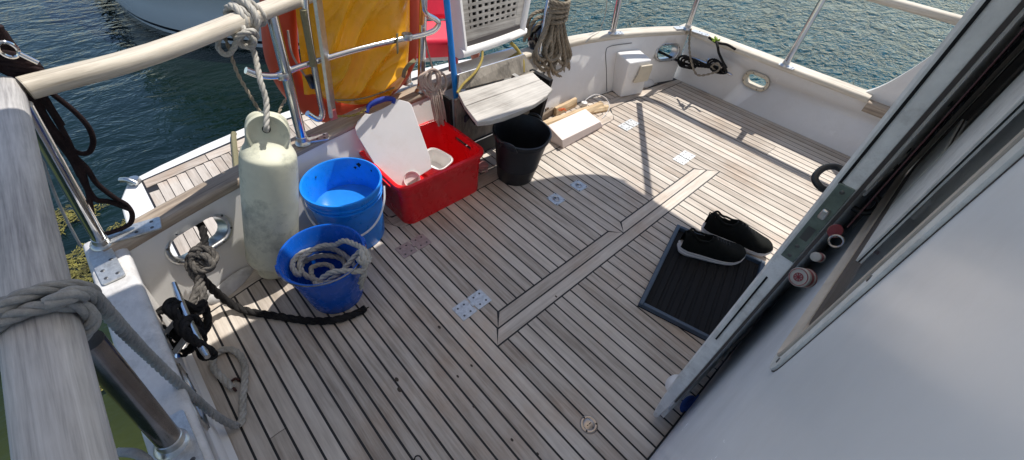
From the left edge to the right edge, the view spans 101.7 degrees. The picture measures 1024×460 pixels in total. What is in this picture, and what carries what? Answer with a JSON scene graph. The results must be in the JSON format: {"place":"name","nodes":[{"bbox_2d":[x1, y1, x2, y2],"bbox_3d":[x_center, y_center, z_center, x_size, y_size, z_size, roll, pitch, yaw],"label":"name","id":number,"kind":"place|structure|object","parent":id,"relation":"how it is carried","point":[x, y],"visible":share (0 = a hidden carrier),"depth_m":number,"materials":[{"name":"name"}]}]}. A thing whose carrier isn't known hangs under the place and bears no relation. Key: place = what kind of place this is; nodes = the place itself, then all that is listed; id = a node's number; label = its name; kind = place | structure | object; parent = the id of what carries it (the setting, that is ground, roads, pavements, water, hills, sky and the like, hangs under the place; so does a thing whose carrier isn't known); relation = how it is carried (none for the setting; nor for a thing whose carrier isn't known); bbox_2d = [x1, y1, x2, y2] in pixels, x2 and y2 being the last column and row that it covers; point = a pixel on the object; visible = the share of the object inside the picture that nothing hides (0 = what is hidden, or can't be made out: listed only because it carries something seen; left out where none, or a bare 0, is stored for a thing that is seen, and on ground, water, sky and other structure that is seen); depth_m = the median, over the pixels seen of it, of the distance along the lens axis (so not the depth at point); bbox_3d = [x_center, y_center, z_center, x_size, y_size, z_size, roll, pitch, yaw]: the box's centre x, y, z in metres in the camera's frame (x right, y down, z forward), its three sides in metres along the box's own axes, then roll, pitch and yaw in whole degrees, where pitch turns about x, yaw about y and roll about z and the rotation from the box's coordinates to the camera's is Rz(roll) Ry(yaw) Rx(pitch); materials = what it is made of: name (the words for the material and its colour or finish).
{"place":"outdoors","nodes":[
{"label":"outdoors","id":0,"kind":"place"},
{"bbox_2d":[116,447,153,459],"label":"grey line","id":1,"kind":"object","parent":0,"point":[136,453],"visible":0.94,"depth_m":0.84,"materials":[{"name":"fabric"}]},
{"bbox_2d":[0,0,974,459],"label":"water","id":2,"kind":"structure","parent":0,"point":[146,120],"depth_m":4.94,"materials":[{"name":"blue liquid"}]},
{"bbox_2d":[55,203,125,390],"bbox_3d":[-2.601,0.336,2.596,0.553,0.028,1.850,-25,53,-27],"label":"seaweed","id":3,"kind":"object","parent":2,"relation":"on","point":[76,272],"visible":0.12,"depth_m":2.73,"materials":[{"name":"plant"}]},
{"bbox_2d":[115,0,299,48],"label":"neighbour boat","id":4,"kind":"object","parent":2,"relation":"on","point":[173,16],"visible":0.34,"depth_m":4.83,"materials":[{"name":"beige plastic"}]},
{"bbox_2d":[187,78,850,459],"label":"deck","id":5,"kind":"structure","parent":0,"point":[497,320],"depth_m":1.62,"materials":[{"name":"brown wood"}]},
{"bbox_2d":[83,241,237,459],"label":"side bulwark","id":6,"kind":"object","parent":5,"relation":"attached to","point":[130,298],"visible":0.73,"depth_m":1.12,"materials":[{"name":"plastic"}]},
{"bbox_2d":[29,101,161,284],"bbox_3d":[-1.140,-0.114,1.096,0.195,0.489,0.222,-31,56,-31],"label":"stanchion","id":7,"kind":"object","parent":6,"relation":"on","point":[107,266],"visible":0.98,"depth_m":1.18,"materials":[{"name":"silver metal"}]},
{"bbox_2d":[0,76,118,459],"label":"handrail","id":8,"kind":"object","parent":7,"relation":"attached to","point":[54,405],"visible":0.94,"depth_m":0.52,"materials":[{"name":"grey wood"}]},
{"bbox_2d":[0,279,239,428],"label":"braided rope","id":9,"kind":"object","parent":8,"relation":"attached to","point":[91,305],"visible":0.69,"depth_m":0.57,"materials":[{"name":"grey fabric"}]},
{"bbox_2d":[41,156,81,246],"bbox_3d":[-1.225,-0.124,1.131,0.136,0.415,0.007,-31,56,-31],"label":"thin line","id":10,"kind":"object","parent":7,"relation":"hanging from","point":[60,205],"visible":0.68,"depth_m":1.15,"materials":[{"name":"grey"}]},
{"bbox_2d":[0,24,134,235],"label":"cord bundle","id":11,"kind":"object","parent":7,"relation":"hanging from","point":[15,61],"visible":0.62,"depth_m":1.06,"materials":[{"name":"black fabric"}]},
{"bbox_2d":[88,330,204,459],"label":"stanchion","id":12,"kind":"object","parent":6,"relation":"on","point":[132,397],"visible":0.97,"depth_m":0.79,"materials":[{"name":"metal"}]},
{"bbox_2d":[164,282,210,358],"bbox_3d":[-0.992,0.305,1.244,0.099,0.087,0.332,-31,56,-31],"label":"mooring cleat","id":13,"kind":"object","parent":6,"relation":"attached to","point":[192,326],"visible":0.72,"depth_m":1.23,"materials":[{"name":"silver metal"}]},
{"bbox_2d":[208,346,248,426],"bbox_3d":[-0.900,0.493,1.365,0.102,0.025,0.314,-31,56,-31],"label":"laid rope","id":14,"kind":"object","parent":5,"relation":"on","point":[219,375],"visible":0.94,"depth_m":1.37,"materials":[{"name":"grey fabric"}]},
{"bbox_2d":[231,377,239,391],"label":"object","id":15,"kind":"object","parent":14,"relation":"attached to","point":[234,388],"visible":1,"depth_m":1.37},
{"bbox_2d":[155,222,368,360],"bbox_3d":[-0.940,0.247,1.410,0.709,0.301,0.443,17,47,10],"label":"mooring rope","id":16,"kind":"object","parent":5,"relation":"on","point":[198,265],"visible":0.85,"depth_m":1.38,"materials":[{"name":"black fabric"}]},
{"bbox_2d":[238,111,298,278],"bbox_3d":[-0.881,-0.096,1.521,0.182,0.642,0.318,27,49,20],"label":"fender","id":17,"kind":"object","parent":5,"relation":"on","point":[268,178],"visible":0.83,"depth_m":1.43,"materials":[{"name":"plastic"}]},
{"bbox_2d":[275,224,366,313],"bbox_3d":[-0.677,0.163,1.552,0.302,0.250,0.297,-31,56,-31],"label":"bucket","id":18,"kind":"object","parent":5,"relation":"on","point":[342,293],"visible":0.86,"depth_m":1.53,"materials":[{"name":"blue plastic"}]},
{"bbox_2d":[289,238,371,289],"bbox_3d":[-0.644,0.137,1.524,0.302,0.232,0.194,18,47,12],"label":"laid rope","id":19,"kind":"object","parent":18,"relation":"in","point":[362,256],"visible":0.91,"depth_m":1.50,"materials":[{"name":"grey fabric"}]},
{"bbox_2d":[299,157,385,248],"bbox_3d":[-0.691,-0.091,1.765,0.320,0.296,0.320,-31,56,-31],"label":"bucket","id":20,"kind":"object","parent":5,"relation":"on","point":[346,191],"visible":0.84,"depth_m":1.75,"materials":[{"name":"blue plastic"}]},
{"bbox_2d":[102,26,687,322],"bbox_3d":[-0.167,-0.297,2.665,3.361,1.372,0.432,-31,56,-31],"label":"transom bulwark","id":21,"kind":"object","parent":5,"relation":"attached to","point":[217,198],"visible":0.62,"depth_m":1.73,"materials":[{"name":"plastic"}]},
{"bbox_2d":[118,59,470,255],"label":"swim platform","id":22,"kind":"structure","parent":21,"relation":"attached to","point":[155,188],"depth_m":2.41,"materials":[{"name":"brown wood"}]},
{"bbox_2d":[416,0,457,71],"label":"red seat","id":23,"kind":"object","parent":22,"relation":"on","point":[437,43],"visible":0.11,"depth_m":2.92,"materials":[{"name":"plastic"}]},
{"bbox_2d":[268,16,328,146],"bbox_3d":[-0.800,-0.531,1.536,0.131,0.482,0.073,-15,49,-19],"label":"stanchion","id":24,"kind":"object","parent":21,"relation":"on","point":[303,139],"visible":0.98,"depth_m":1.53,"materials":[{"name":"silver metal"}]},
{"bbox_2d":[15,0,312,98],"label":"handrail","id":25,"kind":"object","parent":24,"relation":"attached to","point":[46,82],"visible":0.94,"depth_m":1.06,"materials":[{"name":"brown wood"}]},
{"bbox_2d":[215,0,286,132],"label":"fender rope","id":26,"kind":"object","parent":25,"relation":"attached to","point":[242,7],"visible":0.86,"depth_m":1.30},
{"bbox_2d":[244,0,440,80],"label":"guard rail","id":27,"kind":"object","parent":24,"relation":"attached to","point":[403,37],"visible":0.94,"depth_m":1.64,"materials":[{"name":"silver metal"}]},
{"bbox_2d":[299,0,337,121],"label":"boarding ladder","id":28,"kind":"object","parent":27,"relation":"attached to","point":[321,31],"visible":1,"depth_m":1.52,"materials":[{"name":"silver metal"}]},
{"bbox_2d":[296,0,415,104],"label":"oilcloth bag","id":29,"kind":"object","parent":27,"relation":"attached to","point":[363,77],"visible":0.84,"depth_m":1.72,"materials":[{"name":"yellow fabric"}]},
{"bbox_2d":[337,101,369,117],"bbox_3d":[-0.676,-0.511,1.796,0.174,0.032,0.030,-31,56,-31],"label":"lashing line","id":30,"kind":"object","parent":29,"relation":"attached to","point":[353,115],"visible":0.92,"depth_m":1.79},
{"bbox_2d":[403,74,412,85],"bbox_3d":[-0.486,-0.898,1.953,0.117,0.446,0.057,-31,56,-31],"label":"stanchion","id":31,"kind":"object","parent":21,"relation":"on","point":[408,82],"visible":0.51,"depth_m":2.07,"materials":[{"name":"silver metal"}]},
{"bbox_2d":[260,0,418,122],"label":"horseshoe lifebuoy","id":32,"kind":"object","parent":31,"relation":"attached to","point":[288,24],"visible":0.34,"depth_m":1.69,"materials":[{"name":"orange plastic"}]},
{"bbox_2d":[415,0,427,92],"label":"stanchion","id":33,"kind":"object","parent":21,"relation":"on","point":[421,54],"visible":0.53,"depth_m":1.92,"materials":[{"name":"silver metal"}]},
{"bbox_2d":[420,10,424,24],"bbox_3d":[-0.382,-0.954,1.769,0.023,0.157,0.049,4,46,-1],"label":"webbing strap","id":34,"kind":"object","parent":33,"relation":"hanging from","point":[422,16],"visible":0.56,"depth_m":1.79,"materials":[{"name":"orange fabric"}]},
{"bbox_2d":[418,28,447,126],"bbox_3d":[-0.369,-0.697,1.975,0.151,0.466,0.103,-7,47,-12],"label":"line hank","id":35,"kind":"object","parent":33,"relation":"hanging from","point":[435,93],"visible":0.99,"depth_m":1.99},
{"bbox_2d":[443,0,457,98],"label":"boat hook","id":36,"kind":"object","parent":21,"relation":"on","point":[448,21],"visible":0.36,"depth_m":1.94,"materials":[{"name":"blue paint"}]},
{"bbox_2d":[471,53,479,58],"bbox_3d":[-0.216,-1.027,2.440,0.052,0.073,0.054,13,46,7],"label":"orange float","id":37,"kind":"object","parent":21,"relation":"attached to","point":[477,55],"visible":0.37,"depth_m":2.43,"materials":[{"name":"plastic"}]},
{"bbox_2d":[527,23,544,56],"bbox_3d":[0.157,-1.107,2.559,0.181,0.300,0.154,-31,56,-31],"label":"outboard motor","id":38,"kind":"object","parent":21,"relation":"attached to","point":[532,40],"visible":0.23,"depth_m":2.45,"materials":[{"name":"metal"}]},
{"bbox_2d":[538,0,548,57],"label":"stanchion","id":39,"kind":"object","parent":21,"relation":"on","point":[543,23],"visible":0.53,"depth_m":2.40,"materials":[{"name":"silver metal"}]},
{"bbox_2d":[523,9,543,41],"bbox_3d":[0.166,-1.206,2.463,0.229,0.170,0.056,-31,56,-31],"label":"rope coil","id":40,"kind":"object","parent":39,"relation":"hanging from","point":[531,24],"visible":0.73,"depth_m":2.41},
{"bbox_2d":[532,0,571,78],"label":"rope coil","id":41,"kind":"object","parent":39,"relation":"hanging from","point":[553,40],"visible":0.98,"depth_m":2.41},
{"bbox_2d":[585,0,607,42],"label":"fishing line","id":42,"kind":"object","parent":21,"relation":"on","point":[602,23],"visible":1,"depth_m":2.74,"materials":[{"name":"white plastic"}]},
{"bbox_2d":[608,0,623,34],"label":"stanchion","id":43,"kind":"object","parent":21,"relation":"on","point":[617,8],"visible":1,"depth_m":2.70,"materials":[{"name":"silver metal"}]},
{"bbox_2d":[866,0,962,24],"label":"handrail","id":44,"kind":"object","parent":43,"relation":"attached to","point":[930,12],"visible":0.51,"depth_m":2.08,"materials":[{"name":"brown wood"}]},
{"bbox_2d":[673,0,709,36],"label":"stanchion","id":45,"kind":"object","parent":21,"relation":"on","point":[688,25],"visible":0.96,"depth_m":2.87,"materials":[{"name":"silver metal"}]},
{"bbox_2d":[359,119,483,223],"bbox_3d":[-0.424,-0.289,2.026,0.481,0.238,0.383,-31,56,-31],"label":"storage crate","id":46,"kind":"object","parent":5,"relation":"on","point":[425,196],"visible":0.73,"depth_m":1.95,"materials":[{"name":"red plastic"}]},
{"bbox_2d":[355,96,430,185],"bbox_3d":[-0.520,-0.390,1.871,0.257,0.323,0.296,-31,56,-31],"label":"cutting board","id":47,"kind":"object","parent":46,"relation":"in","point":[392,140],"visible":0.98,"depth_m":1.86,"materials":[{"name":"plastic"}]},
{"bbox_2d":[403,171,420,184],"bbox_3d":[-0.458,-0.228,1.893,0.075,0.080,0.078,-31,56,-31],"label":"plastic tub","id":48,"kind":"object","parent":46,"relation":"in","point":[416,179],"visible":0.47,"depth_m":1.89,"materials":[{"name":"white plastic"}]},
{"bbox_2d":[425,148,452,175],"bbox_3d":[-0.359,-0.308,1.984,0.142,0.096,0.128,26,49,18],"label":"plastic tub","id":49,"kind":"object","parent":46,"relation":"in","point":[440,160],"visible":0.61,"depth_m":2.01,"materials":[{"name":"white plastic"}]},
{"bbox_2d":[442,69,552,151],"bbox_3d":[-0.094,-0.625,2.289,0.590,0.375,0.260,-31,56,-31],"label":"seat locker","id":50,"kind":"object","parent":5,"relation":"on","point":[483,137],"visible":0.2,"depth_m":2.24,"materials":[{"name":"plastic"}]},
{"bbox_2d":[457,54,533,89],"bbox_3d":[-0.083,-0.817,2.179,0.542,0.104,0.055,-31,56,-31],"label":"gate board","id":51,"kind":"object","parent":50,"relation":"on","point":[508,68],"visible":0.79,"depth_m":2.16,"materials":[{"name":"grey wood"}]},
{"bbox_2d":[456,47,523,76],"bbox_3d":[-0.123,-0.885,2.180,0.484,0.021,0.099,-31,56,-31],"label":"steel tray","id":52,"kind":"object","parent":51,"relation":"on","point":[489,59],"visible":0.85,"depth_m":2.17,"materials":[{"name":"silver metal"}]},
{"bbox_2d":[450,0,530,58],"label":"lattice chair","id":53,"kind":"object","parent":52,"relation":"on","point":[478,26],"visible":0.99,"depth_m":2.12,"materials":[{"name":"white plastic"}]},
{"bbox_2d":[456,50,483,93],"bbox_3d":[-0.197,-0.787,2.068,0.035,0.112,0.299,18,47,12],"label":"yellow hose","id":54,"kind":"object","parent":53,"relation":"attached to","point":[471,75],"visible":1,"depth_m":2.06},
{"bbox_2d":[510,41,524,71],"bbox_3d":[0.038,-0.943,2.272,0.117,0.141,0.045,34,52,25],"label":"yellow hose","id":55,"kind":"object","parent":51,"relation":"on","point":[514,46],"visible":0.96,"depth_m":2.26,"materials":[{"name":"yellow rubber"}]},
{"bbox_2d":[458,73,551,125],"bbox_3d":[-0.046,-0.664,2.063,0.550,0.040,0.368,-31,56,-31],"label":"fold down seat","id":56,"kind":"object","parent":50,"relation":"attached to","point":[515,95],"visible":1,"depth_m":2.00,"materials":[{"name":"grey wood"}]},
{"bbox_2d":[492,113,551,185],"bbox_3d":[0.041,-0.390,2.126,0.309,0.316,0.293,-31,56,-31],"label":"bucket","id":57,"kind":"object","parent":5,"relation":"on","point":[522,141],"visible":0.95,"depth_m":2.12,"materials":[{"name":"black plastic"}]},
{"bbox_2d":[542,107,553,120],"bbox_3d":[0.212,-0.734,2.659,0.040,0.042,0.159,32,51,23],"label":"firewood","id":58,"kind":"object","parent":5,"relation":"on","point":[548,113],"visible":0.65,"depth_m":2.66,"materials":[{"name":"brown wood"}]},
{"bbox_2d":[547,193,564,205],"bbox_3d":[0.225,-0.159,2.124,0.068,0.007,0.072,-31,56,-31],"label":"hatch pull","id":59,"kind":"object","parent":5,"relation":"on","point":[556,199],"visible":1,"depth_m":2.12,"materials":[{"name":"metal"}]},
{"bbox_2d":[553,97,576,115],"bbox_3d":[0.349,-0.814,2.740,0.212,0.058,0.041,-33,57,-32],"label":"firewood","id":60,"kind":"object","parent":5,"relation":"on","point":[569,104],"visible":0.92,"depth_m":2.73,"materials":[{"name":"beige wood"}]},
{"bbox_2d":[543,101,603,124],"bbox_3d":[0.394,-0.741,2.680,0.502,0.048,0.063,-26,53,-27],"label":"firewood","id":61,"kind":"object","parent":5,"relation":"on","point":[591,108],"visible":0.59,"depth_m":2.66,"materials":[{"name":"beige wood"}]},
{"bbox_2d":[548,109,602,147],"bbox_3d":[0.398,-0.639,2.571,0.448,0.062,0.166,-31,56,-31],"label":"foam block","id":62,"kind":"object","parent":5,"relation":"on","point":[569,130],"depth_m":2.51,"materials":[{"name":"white plastic"}]},
{"bbox_2d":[570,180,587,191],"bbox_3d":[0.354,-0.236,2.212,0.068,0.007,0.072,-31,56,-31],"label":"hatch pull","id":63,"kind":"object","parent":5,"relation":"on","point":[578,185],"visible":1,"depth_m":2.21,"materials":[{"name":"metal"}]},
{"bbox_2d":[581,101,587,106],"bbox_3d":[0.485,-0.847,2.804,0.048,0.030,0.048,-31,56,-31],"label":"bottle cap","id":64,"kind":"object","parent":5,"relation":"on","point":[585,104],"visible":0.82,"depth_m":2.79,"materials":[{"name":"white plastic"}]},
{"bbox_2d":[580,415,597,433],"bbox_3d":[0.250,0.632,1.357,0.060,0.004,0.060,-31,56,-31],"label":"deck filler","id":65,"kind":"object","parent":5,"relation":"on","point":[588,424],"visible":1,"depth_m":1.35,"materials":[{"name":"silver metal"}]},
{"bbox_2d":[578,94,609,116],"bbox_3d":[0.553,-0.805,2.725,0.198,0.089,0.153,-31,56,-31],"label":"wire loop","id":66,"kind":"object","parent":5,"relation":"on","point":[596,94],"visible":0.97,"depth_m":2.74,"materials":[{"name":"white plastic"}]},
{"bbox_2d":[591,105,609,113],"bbox_3d":[0.522,-0.792,2.754,0.264,0.031,0.057,-15,49,-19],"label":"firewood","id":67,"kind":"object","parent":5,"relation":"on","point":[604,108],"visible":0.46,"depth_m":2.76,"materials":[{"name":"beige wood"}]},
{"bbox_2d":[612,49,652,96],"bbox_3d":[0.828,-1.090,2.914,0.194,0.261,0.183,-16,49,-20],"label":"vent box","id":68,"kind":"object","parent":5,"relation":"on","point":[632,70],"visible":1,"depth_m":2.85,"materials":[{"name":"beige plastic"}]},
{"bbox_2d":[680,395,698,412],"bbox_3d":[0.606,0.585,1.421,0.089,0.029,0.037,-25,53,-27],"label":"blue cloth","id":69,"kind":"object","parent":5,"relation":"on","point":[687,402],"visible":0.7,"depth_m":1.41,"materials":[{"name":"fabric"}]},
{"bbox_2d":[638,224,765,352],"bbox_3d":[0.831,0.227,1.794,0.412,0.026,0.556,26,49,19],"label":"door mat","id":70,"kind":"object","parent":5,"relation":"on","point":[698,298],"depth_m":1.77,"materials":[{"name":"black rubber"}]},
{"bbox_2d":[677,228,745,265],"bbox_3d":[0.907,0.073,1.861,0.302,0.132,0.105,6,46,0],"label":"shoe","id":71,"kind":"object","parent":70,"relation":"on","point":[711,248],"visible":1,"depth_m":1.85,"materials":[{"name":"black fabric"}]},
{"bbox_2d":[701,210,772,256],"bbox_3d":[1.063,0.006,1.944,0.320,0.132,0.105,24,48,17],"label":"shoe","id":72,"kind":"object","parent":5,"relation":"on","point":[750,240],"visible":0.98,"depth_m":1.92,"materials":[{"name":"black fabric"}]},
{"bbox_2d":[674,23,930,156],"bbox_3d":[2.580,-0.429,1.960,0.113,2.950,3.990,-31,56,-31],"label":"side bulwark","id":73,"kind":"object","parent":5,"relation":"attached to","point":[843,117],"visible":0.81,"depth_m":2.68,"materials":[{"name":"beige plastic"}]},
{"bbox_2d":[692,56,732,75],"bbox_3d":[1.409,-1.167,2.944,0.063,0.042,0.342,-31,56,-31],"label":"mooring cleat","id":74,"kind":"object","parent":73,"relation":"attached to","point":[705,61],"visible":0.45,"depth_m":2.96,"materials":[{"name":"silver metal"}]},
{"bbox_2d":[658,50,727,74],"bbox_3d":[1.230,-1.211,2.988,0.614,0.134,0.179,25,49,18],"label":"mooring rope","id":75,"kind":"object","parent":74,"relation":"attached to","point":[682,63],"visible":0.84,"depth_m":2.96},
{"bbox_2d":[708,36,735,68],"bbox_3d":[1.396,-1.199,2.821,0.135,0.157,0.177,2,46,-4],"label":"black strap","id":76,"kind":"object","parent":75,"relation":"on","point":[717,43],"visible":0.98,"depth_m":2.76,"materials":[{"name":"fabric"}]},
{"bbox_2d":[688,28,720,76],"bbox_3d":[1.314,-1.212,2.891,0.064,0.258,0.310,-31,56,-31],"label":"thin line","id":77,"kind":"object","parent":74,"relation":"attached to","point":[692,65],"visible":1,"depth_m":2.91,"materials":[{"name":"grey fabric"}]},
{"bbox_2d":[778,0,825,69],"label":"stanchion","id":78,"kind":"object","parent":73,"relation":"on","point":[786,62],"visible":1,"depth_m":2.46,"materials":[{"name":"silver metal"}]},
{"bbox_2d":[646,34,1023,459],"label":"cabin bulkhead","id":79,"kind":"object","parent":5,"relation":"on","point":[895,331],"visible":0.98,"depth_m":0.28,"materials":[{"name":"paint"}]},
{"bbox_2d":[653,0,1023,417],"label":"cabin door","id":80,"kind":"structure","parent":79,"relation":"attached to","point":[980,36],"depth_m":0.65,"materials":[{"name":"paint"}]},
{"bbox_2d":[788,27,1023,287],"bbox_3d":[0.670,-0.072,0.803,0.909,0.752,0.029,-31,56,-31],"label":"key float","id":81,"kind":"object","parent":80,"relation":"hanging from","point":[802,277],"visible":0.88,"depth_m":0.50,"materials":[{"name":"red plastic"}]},
{"bbox_2d":[770,40,1023,371],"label":"window frame","id":82,"kind":"structure","parent":79,"relation":"in","point":[984,138],"depth_m":0.47,"materials":[{"name":"paint"}]},
{"bbox_2d":[665,374,677,389],"bbox_3d":[0.577,0.538,1.466,0.084,0.026,0.061,-31,56,-31],"label":"door stop","id":83,"kind":"object","parent":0,"point":[669,381],"depth_m":1.47,"materials":[{"name":"white plastic"}]}
]}

